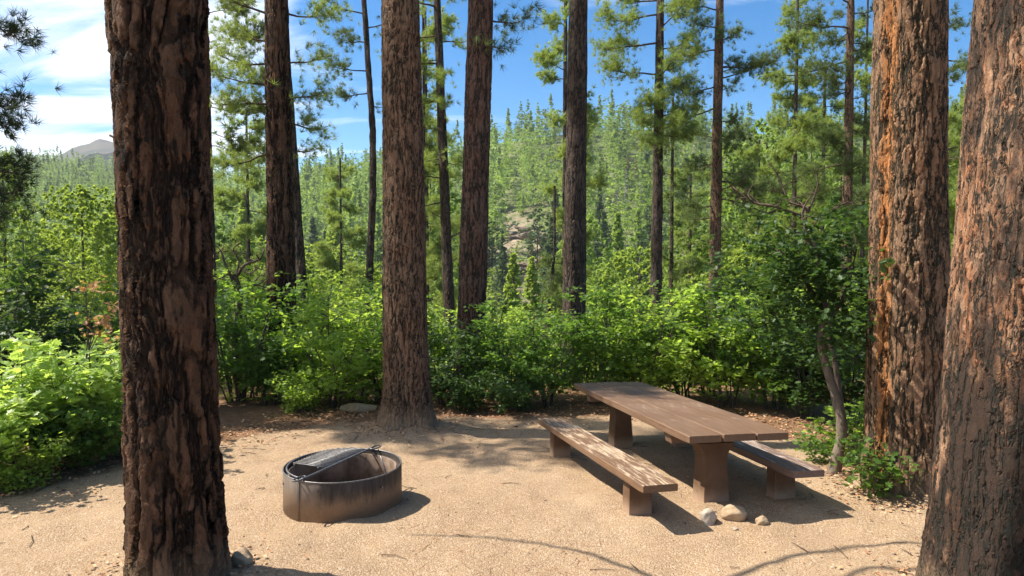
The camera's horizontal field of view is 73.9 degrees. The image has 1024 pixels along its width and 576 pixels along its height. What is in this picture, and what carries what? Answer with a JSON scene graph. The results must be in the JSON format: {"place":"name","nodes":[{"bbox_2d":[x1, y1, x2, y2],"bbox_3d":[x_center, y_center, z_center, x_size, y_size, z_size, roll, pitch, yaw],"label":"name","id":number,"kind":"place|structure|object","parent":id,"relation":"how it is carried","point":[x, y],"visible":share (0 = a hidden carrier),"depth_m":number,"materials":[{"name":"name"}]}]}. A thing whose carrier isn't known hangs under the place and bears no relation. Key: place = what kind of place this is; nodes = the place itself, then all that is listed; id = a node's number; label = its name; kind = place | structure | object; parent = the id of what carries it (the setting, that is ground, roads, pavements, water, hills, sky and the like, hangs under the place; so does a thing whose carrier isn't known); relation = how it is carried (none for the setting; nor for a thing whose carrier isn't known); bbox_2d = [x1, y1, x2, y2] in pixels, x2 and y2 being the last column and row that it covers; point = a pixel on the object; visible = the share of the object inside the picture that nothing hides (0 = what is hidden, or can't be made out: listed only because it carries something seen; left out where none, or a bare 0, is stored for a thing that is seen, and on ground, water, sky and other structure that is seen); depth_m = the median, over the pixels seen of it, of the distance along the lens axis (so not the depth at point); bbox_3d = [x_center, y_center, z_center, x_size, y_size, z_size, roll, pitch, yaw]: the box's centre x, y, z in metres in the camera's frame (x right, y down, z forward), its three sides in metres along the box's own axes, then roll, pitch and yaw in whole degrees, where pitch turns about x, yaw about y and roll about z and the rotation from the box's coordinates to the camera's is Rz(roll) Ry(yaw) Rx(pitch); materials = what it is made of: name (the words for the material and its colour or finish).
{"place":"outdoors","nodes":[
{"label":"outdoors","id":0,"kind":"place"},
{"bbox_2d":[41,139,220,184],"bbox_3d":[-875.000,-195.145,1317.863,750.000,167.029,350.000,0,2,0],"label":"hills","id":1,"kind":"structure","parent":0,"point":[105,148],"depth_m":1213.92,"materials":[{"name":"grey stone"}]},
{"bbox_2d":[0,129,927,575],"bbox_3d":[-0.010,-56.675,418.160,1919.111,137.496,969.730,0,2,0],"label":"ground","id":2,"kind":"structure","parent":0,"point":[584,515],"depth_m":6.17,"materials":[{"name":"beige sand"}]},
{"bbox_2d":[0,151,53,353],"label":"young pine","id":3,"kind":"object","parent":2,"relation":"on","point":[16,245],"visible":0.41,"depth_m":26.07,"materials":[{"name":"green plant"}]},
{"bbox_2d":[0,365,60,459],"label":"oak shrub","id":4,"kind":"object","parent":2,"relation":"on","point":[16,424],"visible":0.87,"depth_m":6.98,"materials":[{"name":"green plant"}]},
{"bbox_2d":[0,4,64,235],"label":"pine tree","id":5,"kind":"object","parent":2,"relation":"on","point":[11,27],"visible":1,"depth_m":10.93,"materials":[{"name":"green plant"}]},
{"bbox_2d":[0,420,93,494],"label":"oak shrub","id":6,"kind":"object","parent":2,"relation":"on","point":[8,472],"visible":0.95,"depth_m":6.91,"materials":[{"name":"green plant"}]},
{"bbox_2d":[0,233,104,351],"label":"broadleaf tree","id":7,"kind":"object","parent":2,"relation":"on","point":[53,239],"visible":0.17,"depth_m":30.00,"materials":[{"name":"green plant"}]},
{"bbox_2d":[0,235,114,380],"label":"oak shrub","id":8,"kind":"object","parent":2,"relation":"on","point":[31,280],"visible":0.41,"depth_m":10.23,"materials":[{"name":"green plant"}]},
{"bbox_2d":[1,182,119,354],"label":"broadleaf tree","id":9,"kind":"object","parent":2,"relation":"on","point":[76,222],"visible":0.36,"depth_m":33.36,"materials":[{"name":"green plant"}]},
{"bbox_2d":[0,278,120,390],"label":"oak shrub","id":10,"kind":"object","parent":2,"relation":"on","point":[48,319],"visible":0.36,"depth_m":10.26,"materials":[{"name":"green plant"}]},
{"bbox_2d":[0,344,122,467],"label":"oak shrub","id":11,"kind":"object","parent":2,"relation":"on","point":[67,414],"visible":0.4,"depth_m":7.50,"materials":[{"name":"green plant"}]},
{"bbox_2d":[0,329,123,457],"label":"oak shrub","id":12,"kind":"object","parent":2,"relation":"on","point":[29,351],"visible":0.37,"depth_m":7.83,"materials":[{"name":"green plant"}]},
{"bbox_2d":[31,263,113,353],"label":"shrub","id":13,"kind":"object","parent":2,"relation":"on","point":[71,268],"visible":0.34,"depth_m":23.91,"materials":[{"name":"green plant"}]},
{"bbox_2d":[23,403,122,470],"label":"oak shrub","id":14,"kind":"object","parent":2,"relation":"on","point":[87,449],"visible":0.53,"depth_m":7.47,"materials":[{"name":"green plant"}]},
{"bbox_2d":[40,295,122,385],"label":"oak shrub","id":15,"kind":"object","parent":2,"relation":"on","point":[83,310],"visible":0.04,"depth_m":11.26,"materials":[{"name":"green plant"}]},
{"bbox_2d":[45,212,119,333],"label":"broadleaf tree","id":16,"kind":"object","parent":2,"relation":"on","point":[87,243],"visible":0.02,"depth_m":36.71,"materials":[{"name":"green plant"}]},
{"bbox_2d":[42,401,123,465],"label":"oak shrub","id":17,"kind":"object","parent":2,"relation":"on","point":[114,444],"visible":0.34,"depth_m":7.67,"materials":[{"name":"green plant"}]},
{"bbox_2d":[71,275,119,463],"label":"dead branch","id":18,"kind":"object","parent":2,"relation":"on","point":[92,285],"visible":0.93,"depth_m":7.73,"materials":[{"name":"orange plant"}]},
{"bbox_2d":[104,0,231,575],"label":"pine tree","id":19,"kind":"object","parent":2,"relation":"on","point":[175,518],"visible":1,"depth_m":4.28,"materials":[{"name":"brown plant"}]},
{"bbox_2d":[207,0,265,356],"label":"pine tree","id":20,"kind":"object","parent":2,"relation":"on","point":[240,139],"visible":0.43,"depth_m":18.83,"materials":[{"name":"green plant"}]},
{"bbox_2d":[213,115,266,335],"bbox_3d":[-15.537,-0.110,40.070,4.505,20.400,5.077,0,2,8],"label":"pine tree","id":21,"kind":"object","parent":2,"relation":"on","point":[248,230],"visible":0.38,"depth_m":39.59,"materials":[{"name":"green plant"}]},
{"bbox_2d":[213,241,282,398],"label":"dead tree","id":22,"kind":"object","parent":2,"relation":"on","point":[234,277],"visible":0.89,"depth_m":12.58,"materials":[{"name":"brown wood"}]},
{"bbox_2d":[215,232,298,354],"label":"broadleaf tree","id":23,"kind":"object","parent":2,"relation":"on","point":[253,242],"visible":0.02,"depth_m":59.11,"materials":[{"name":"green plant"}]},
{"bbox_2d":[214,280,308,402],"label":"oak shrub","id":24,"kind":"object","parent":2,"relation":"on","point":[227,370],"visible":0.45,"depth_m":12.06,"materials":[{"name":"green plant"}]},
{"bbox_2d":[215,306,317,405],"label":"oak shrub","id":25,"kind":"object","parent":2,"relation":"on","point":[257,379],"visible":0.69,"depth_m":11.72,"materials":[{"name":"green plant"}]},
{"bbox_2d":[217,267,320,397],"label":"oak shrub","id":26,"kind":"object","parent":2,"relation":"on","point":[251,326],"visible":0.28,"depth_m":12.51,"materials":[{"name":"green plant"}]},
{"bbox_2d":[208,0,360,391],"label":"pine tree","id":27,"kind":"object","parent":2,"relation":"on","point":[280,236],"visible":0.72,"depth_m":13.33,"materials":[{"name":"green plant"}]},
{"bbox_2d":[213,255,360,387],"bbox_3d":[-4.461,0.734,14.199,2.910,3.006,3.371,0,2,4],"label":"oak shrub","id":28,"kind":"object","parent":2,"relation":"on","point":[262,292],"visible":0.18,"depth_m":13.55,"materials":[{"name":"green plant"}]},
{"bbox_2d":[264,367,337,413],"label":"oak shrub","id":29,"kind":"object","parent":2,"relation":"on","point":[307,398],"visible":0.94,"depth_m":11.10,"materials":[{"name":"green plant"}]},
{"bbox_2d":[243,244,382,374],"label":"broadleaf tree","id":30,"kind":"object","parent":2,"relation":"on","point":[345,254],"visible":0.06,"depth_m":69.22,"materials":[{"name":"green plant"}]},
{"bbox_2d":[290,59,340,312],"bbox_3d":[-5.043,-3.473,16.955,1.383,12.400,0.958,-2,3,-41],"label":"pine tree","id":31,"kind":"object","parent":2,"relation":"on","point":[300,256],"visible":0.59,"depth_m":16.88,"materials":[{"name":"brown plant"}]},
{"bbox_2d":[268,281,382,408],"bbox_3d":[-3.034,1.042,11.611,2.267,2.326,2.604,-1,3,-16],"label":"oak shrub","id":32,"kind":"object","parent":2,"relation":"on","point":[351,366],"visible":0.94,"depth_m":11.44,"materials":[{"name":"green plant"}]},
{"bbox_2d":[311,158,366,330],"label":"pine tree","id":33,"kind":"object","parent":2,"relation":"on","point":[348,235],"visible":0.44,"depth_m":43.82,"materials":[{"name":"green plant"}]},
{"bbox_2d":[296,269,381,365],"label":"oak shrub","id":34,"kind":"object","parent":2,"relation":"on","point":[317,281],"visible":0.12,"depth_m":15.15,"materials":[{"name":"green plant"}]},
{"bbox_2d":[282,445,401,523],"bbox_3d":[-1.575,1.843,6.366,1.079,0.462,1.141,0,2,0],"label":"fire ring","id":35,"kind":"object","parent":2,"relation":"on","point":[332,485],"visible":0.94,"depth_m":6.03,"materials":[{"name":"metal"}]},
{"bbox_2d":[301,268,382,399],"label":"oak shrub","id":36,"kind":"object","parent":2,"relation":"on","point":[346,354],"visible":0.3,"depth_m":12.67,"materials":[{"name":"green plant"}]},
{"bbox_2d":[306,0,381,343],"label":"pine tree","id":37,"kind":"object","parent":2,"relation":"on","point":[351,39],"visible":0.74,"depth_m":17.79,"materials":[{"name":"green plant"}]},
{"bbox_2d":[323,263,382,374],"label":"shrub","id":38,"kind":"object","parent":2,"relation":"on","point":[377,273],"visible":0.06,"depth_m":51.43,"materials":[{"name":"green plant"}]},
{"bbox_2d":[325,296,447,400],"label":"oak shrub","id":39,"kind":"object","parent":2,"relation":"on","point":[377,385],"visible":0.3,"depth_m":12.23,"materials":[{"name":"green plant"}]},
{"bbox_2d":[376,0,437,431],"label":"pine tree","id":40,"kind":"object","parent":2,"relation":"on","point":[406,401],"visible":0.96,"depth_m":9.49,"materials":[{"name":"brown plant"}]},
{"bbox_2d":[373,4,461,352],"bbox_3d":[-4.547,-3.060,33.120,4.688,20.400,4.704,0,2,0],"label":"pine tree","id":41,"kind":"object","parent":2,"relation":"on","point":[436,249],"visible":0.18,"depth_m":32.12,"materials":[{"name":"green plant"}]},
{"bbox_2d":[374,158,460,374],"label":"young pine","id":42,"kind":"object","parent":2,"relation":"on","point":[431,230],"visible":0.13,"depth_m":49.10,"materials":[{"name":"green plant"}]},
{"bbox_2d":[1,351,864,403],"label":"undergrowth","id":43,"kind":"object","parent":2,"relation":"on","point":[357,397],"visible":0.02,"depth_m":12.61,"materials":[{"name":"green plant"}]},
{"bbox_2d":[375,0,496,365],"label":"pine tree","id":44,"kind":"object","parent":2,"relation":"on","point":[440,129],"visible":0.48,"depth_m":19.79,"materials":[{"name":"green plant"}]},
{"bbox_2d":[419,0,453,362],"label":"pine tree","id":45,"kind":"object","parent":2,"relation":"on","point":[424,82],"visible":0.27,"depth_m":22.70,"materials":[{"name":"green plant"}]},
{"bbox_2d":[427,299,493,374],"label":"oak shrub","id":46,"kind":"object","parent":2,"relation":"on","point":[439,351],"visible":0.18,"depth_m":14.97,"materials":[{"name":"green plant"}]},
{"bbox_2d":[0,414,921,575],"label":"pebbles","id":47,"kind":"object","parent":2,"relation":"on","point":[473,513],"visible":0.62,"depth_m":5.79,"materials":[{"name":"grey stone"}]},
{"bbox_2d":[428,320,495,405],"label":"oak shrub","id":48,"kind":"object","parent":2,"relation":"on","point":[456,356],"visible":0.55,"depth_m":11.78,"materials":[{"name":"green plant"}]},
{"bbox_2d":[430,367,494,411],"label":"oak shrub","id":49,"kind":"object","parent":2,"relation":"on","point":[474,392],"visible":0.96,"depth_m":11.19,"materials":[{"name":"green plant"}]},
{"bbox_2d":[0,389,927,575],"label":"fallen leaves","id":50,"kind":"object","parent":2,"relation":"on","point":[436,405],"visible":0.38,"depth_m":9.63,"materials":[{"name":"brown plant"}]},
{"bbox_2d":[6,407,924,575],"bbox_3d":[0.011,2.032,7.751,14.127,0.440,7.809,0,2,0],"label":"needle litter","id":51,"kind":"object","parent":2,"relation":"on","point":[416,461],"visible":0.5,"depth_m":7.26,"materials":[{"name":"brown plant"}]},
{"bbox_2d":[0,88,958,279],"bbox_3d":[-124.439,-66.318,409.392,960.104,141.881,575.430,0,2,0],"label":"distant forest","id":52,"kind":"object","parent":2,"relation":"on","point":[91,173],"visible":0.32,"depth_m":337.36,"materials":[{"name":"green plant"}]},
{"bbox_2d":[440,290,518,397],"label":"oak shrub","id":53,"kind":"object","parent":2,"relation":"on","point":[504,310],"visible":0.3,"depth_m":12.90,"materials":[{"name":"green plant"}]},
{"bbox_2d":[450,292,542,373],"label":"oak shrub","id":54,"kind":"object","parent":2,"relation":"on","point":[507,316],"visible":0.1,"depth_m":15.18,"materials":[{"name":"green plant"}]},
{"bbox_2d":[491,230,510,303],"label":"fir tree","id":55,"kind":"object","parent":2,"relation":"on","point":[502,267],"visible":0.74,"depth_m":163.37,"materials":[{"name":"green plant"}]},
{"bbox_2d":[455,0,548,395],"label":"pine tree","id":56,"kind":"object","parent":2,"relation":"on","point":[473,253],"visible":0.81,"depth_m":12.74,"materials":[{"name":"brown plant"}]},
{"bbox_2d":[498,252,527,379],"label":"young fir","id":57,"kind":"object","parent":2,"relation":"on","point":[514,270],"visible":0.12,"depth_m":61.82,"materials":[{"name":"green plant"}]},
{"bbox_2d":[478,367,556,414],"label":"oak shrub","id":58,"kind":"object","parent":2,"relation":"on","point":[504,391],"visible":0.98,"depth_m":11.08,"materials":[{"name":"green plant"}]},
{"bbox_2d":[459,296,579,402],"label":"oak shrub","id":59,"kind":"object","parent":2,"relation":"on","point":[488,348],"visible":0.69,"depth_m":11.73,"materials":[{"name":"green plant"}]},
{"bbox_2d":[516,256,544,336],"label":"young fir","id":60,"kind":"object","parent":2,"relation":"on","point":[533,285],"visible":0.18,"depth_m":69.82,"materials":[{"name":"green plant"}]},
{"bbox_2d":[498,300,562,375],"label":"oak shrub","id":61,"kind":"object","parent":2,"relation":"on","point":[542,331],"visible":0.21,"depth_m":16.11,"materials":[{"name":"green plant"}]},
{"bbox_2d":[521,208,549,271],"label":"hillside pine","id":62,"kind":"object","parent":2,"relation":"on","point":[539,229],"visible":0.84,"depth_m":185.42,"materials":[{"name":"green plant"}]},
{"bbox_2d":[529,186,562,352],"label":"pine tree","id":63,"kind":"object","parent":2,"relation":"on","point":[556,277],"visible":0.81,"depth_m":25.90,"materials":[{"name":"green plant"}]},
{"bbox_2d":[500,311,602,407],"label":"oak shrub","id":64,"kind":"object","parent":2,"relation":"on","point":[566,383],"visible":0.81,"depth_m":11.57,"materials":[{"name":"green plant"}]},
{"bbox_2d":[528,0,610,352],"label":"pine tree","id":65,"kind":"object","parent":2,"relation":"on","point":[544,58],"visible":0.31,"depth_m":33.45,"materials":[{"name":"green plant"}]},
{"bbox_2d":[560,0,587,390],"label":"pine tree","id":66,"kind":"object","parent":2,"relation":"on","point":[574,258],"visible":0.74,"depth_m":13.74,"materials":[{"name":"brown plant"}]},
{"bbox_2d":[541,212,619,335],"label":"young pine","id":67,"kind":"object","parent":2,"relation":"on","point":[589,221],"visible":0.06,"depth_m":74.14,"materials":[{"name":"green plant"}]},
{"bbox_2d":[550,280,660,404],"bbox_3d":[1.542,1.015,12.185,1.950,2.294,2.393,1,3,23],"label":"oak shrub","id":68,"kind":"object","parent":2,"relation":"on","point":[616,353],"visible":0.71,"depth_m":11.73,"materials":[{"name":"green plant"}]},
{"bbox_2d":[538,417,677,514],"bbox_3d":[0.870,1.908,7.259,0.335,0.495,3.150,0,0,-14],"label":"picnic bench","id":69,"kind":"object","parent":2,"relation":"on","point":[642,482],"visible":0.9,"depth_m":6.50,"materials":[{"name":"brown wood"}]},
{"bbox_2d":[557,246,682,365],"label":"broadleaf tree","id":70,"kind":"object","parent":2,"relation":"on","point":[621,255],"visible":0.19,"depth_m":57.51,"materials":[{"name":"green plant"}]},
{"bbox_2d":[608,212,637,310],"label":"young pine","id":71,"kind":"object","parent":2,"relation":"on","point":[617,235],"visible":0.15,"depth_m":89.52,"materials":[{"name":"green plant"}]},
{"bbox_2d":[581,273,681,383],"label":"oak shrub","id":72,"kind":"object","parent":2,"relation":"on","point":[641,321],"visible":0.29,"depth_m":12.61,"materials":[{"name":"green plant"}]},
{"bbox_2d":[563,281,705,388],"bbox_3d":[2.203,1.021,12.201,2.577,2.302,2.244,0,2,11],"label":"oak shrub","id":73,"kind":"object","parent":2,"relation":"on","point":[649,374],"visible":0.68,"depth_m":11.82,"materials":[{"name":"green plant"}]},
{"bbox_2d":[587,0,712,369],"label":"pine tree","id":74,"kind":"object","parent":2,"relation":"on","point":[663,91],"visible":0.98,"depth_m":20.45,"materials":[{"name":"green plant"}]},
{"bbox_2d":[643,99,703,367],"bbox_3d":[7.085,-1.112,29.989,2.624,14.400,2.237,0,2,0],"label":"pine tree","id":75,"kind":"object","parent":2,"relation":"on","point":[671,260],"visible":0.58,"depth_m":29.75,"materials":[{"name":"green plant"}]},
{"bbox_2d":[574,382,787,502],"bbox_3d":[1.661,1.723,7.702,0.968,0.869,3.502,0,0,-11],"label":"picnic table","id":76,"kind":"object","parent":2,"relation":"on","point":[709,434],"visible":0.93,"depth_m":6.62,"materials":[{"name":"wood"}]},
{"bbox_2d":[627,280,744,397],"bbox_3d":[3.103,1.008,12.569,1.935,2.277,2.375,-1,3,-25],"label":"oak shrub","id":77,"kind":"object","parent":2,"relation":"on","point":[703,351],"visible":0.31,"depth_m":12.29,"materials":[{"name":"green plant"}]},
{"bbox_2d":[662,162,710,368],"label":"pine tree","id":78,"kind":"object","parent":2,"relation":"on","point":[680,234],"visible":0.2,"depth_m":43.70,"materials":[{"name":"green plant"}]},
{"bbox_2d":[662,233,759,359],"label":"broadleaf tree","id":79,"kind":"object","parent":2,"relation":"on","point":[703,276],"visible":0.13,"depth_m":43.22,"materials":[{"name":"green plant"}]},
{"bbox_2d":[651,278,806,408],"bbox_3d":[3.551,0.992,11.632,2.641,2.359,2.300,-1,3,-16],"label":"oak shrub","id":80,"kind":"object","parent":2,"relation":"on","point":[709,373],"visible":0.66,"depth_m":11.40,"materials":[{"name":"green plant"}]},
{"bbox_2d":[663,0,798,337],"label":"pine tree","id":81,"kind":"object","parent":2,"relation":"on","point":[751,63],"visible":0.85,"depth_m":21.14,"materials":[{"name":"green plant"}]},
{"bbox_2d":[704,179,788,317],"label":"young pine","id":82,"kind":"object","parent":2,"relation":"on","point":[736,215],"visible":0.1,"depth_m":45.77,"materials":[{"name":"green plant"}]},
{"bbox_2d":[670,441,824,499],"bbox_3d":[2.400,1.910,7.729,0.336,0.495,3.150,0,0,-11],"label":"picnic bench","id":83,"kind":"object","parent":2,"relation":"on","point":[784,470],"visible":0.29,"depth_m":6.55,"materials":[{"name":"brown wood"}]},
{"bbox_2d":[707,117,799,285],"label":"young pine","id":84,"kind":"object","parent":2,"relation":"on","point":[760,125],"visible":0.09,"depth_m":51.36,"materials":[{"name":"green plant"}]},
{"bbox_2d":[725,140,785,327],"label":"pine tree","id":85,"kind":"object","parent":2,"relation":"on","point":[753,149],"visible":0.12,"depth_m":41.48,"materials":[{"name":"green plant"}]},
{"bbox_2d":[699,234,832,378],"bbox_3d":[15.067,3.866,40.700,8.050,14.286,9.400,0,2,9],"label":"broadleaf tree","id":86,"kind":"object","parent":2,"relation":"on","point":[741,257],"visible":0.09,"depth_m":39.81,"materials":[{"name":"green plant"}]},
{"bbox_2d":[692,276,843,410],"bbox_3d":[4.574,0.959,11.476,2.745,2.448,2.370,-1,3,-26],"label":"oak shrub","id":87,"kind":"object","parent":2,"relation":"on","point":[767,378],"visible":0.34,"depth_m":11.30,"materials":[{"name":"green plant"}]},
{"bbox_2d":[751,0,839,317],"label":"pine tree","id":88,"kind":"object","parent":2,"relation":"on","point":[794,144],"visible":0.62,"depth_m":27.64,"materials":[{"name":"green plant"}]},
{"bbox_2d":[725,162,868,437],"bbox_3d":[3.800,0.212,9.172,2.140,3.839,0.558,-1,3,-12],"label":"dead tree","id":89,"kind":"object","parent":2,"relation":"on","point":[835,367],"visible":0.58,"depth_m":9.17,"materials":[{"name":"brown wood"}]},
{"bbox_2d":[688,178,912,474],"bbox_3d":[3.123,0.409,7.518,2.244,3.333,2.298,0,2,11],"label":"oak tree","id":90,"kind":"object","parent":2,"relation":"on","point":[780,273],"visible":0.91,"depth_m":7.23,"materials":[{"name":"green plant"}]},
{"bbox_2d":[749,297,864,418],"bbox_3d":[4.695,1.102,10.733,2.200,2.109,1.793,-1,3,-31],"label":"oak shrub","id":91,"kind":"object","parent":2,"relation":"on","point":[807,392],"visible":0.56,"depth_m":10.47,"materials":[{"name":"green plant"}]},
{"bbox_2d":[785,422,835,463],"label":"oak seedling","id":92,"kind":"object","parent":2,"relation":"on","point":[816,451],"visible":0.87,"depth_m":7.92,"materials":[{"name":"green plant"}]},
{"bbox_2d":[782,60,860,374],"bbox_3d":[16.440,-1.706,35.932,4.505,20.400,5.077,0,2,0],"label":"pine tree","id":93,"kind":"object","parent":2,"relation":"on","point":[810,101],"visible":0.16,"depth_m":35.57,"materials":[{"name":"green plant"}]},
{"bbox_2d":[778,0,872,377],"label":"pine tree","id":94,"kind":"object","parent":2,"relation":"on","point":[829,138],"visible":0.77,"depth_m":21.66,"materials":[{"name":"green plant"}]},
{"bbox_2d":[796,302,865,422],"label":"oak shrub","id":95,"kind":"object","parent":2,"relation":"on","point":[855,395],"visible":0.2,"depth_m":9.96,"materials":[{"name":"green plant"}]},
{"bbox_2d":[800,401,863,466],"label":"oak seedling","id":96,"kind":"object","parent":2,"relation":"on","point":[829,421],"visible":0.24,"depth_m":7.87,"materials":[{"name":"green plant"}]},
{"bbox_2d":[834,0,871,379],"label":"pine tree","id":97,"kind":"object","parent":2,"relation":"on","point":[864,80],"visible":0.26,"depth_m":26.68,"materials":[{"name":"green plant"}]},
{"bbox_2d":[828,432,922,497],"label":"oak seedling","id":98,"kind":"object","parent":2,"relation":"on","point":[881,480],"visible":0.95,"depth_m":6.46,"materials":[{"name":"green plant"}]},
{"bbox_2d":[859,0,950,496],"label":"pine tree","id":99,"kind":"object","parent":2,"relation":"on","point":[908,222],"visible":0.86,"depth_m":6.44,"materials":[{"name":"orange plant"}]},
{"bbox_2d":[869,0,971,174],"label":"pine tree","id":100,"kind":"object","parent":2,"relation":"on","point":[955,24],"visible":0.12,"depth_m":18.60,"materials":[{"name":"green plant"}]},
{"bbox_2d":[948,83,965,255],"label":"pine tree","id":101,"kind":"object","parent":2,"relation":"on","point":[955,117],"visible":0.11,"depth_m":29.72,"materials":[{"name":"green plant"}]},
{"bbox_2d":[915,0,1023,575],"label":"pine tree","id":102,"kind":"object","parent":2,"relation":"on","point":[974,522],"visible":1,"depth_m":4.01,"materials":[{"name":"brown plant"}]},
{"bbox_2d":[0,0,972,178],"label":"sky","id":103,"kind":"structure","parent":0,"point":[82,115],"materials":[{"name":"blue"}]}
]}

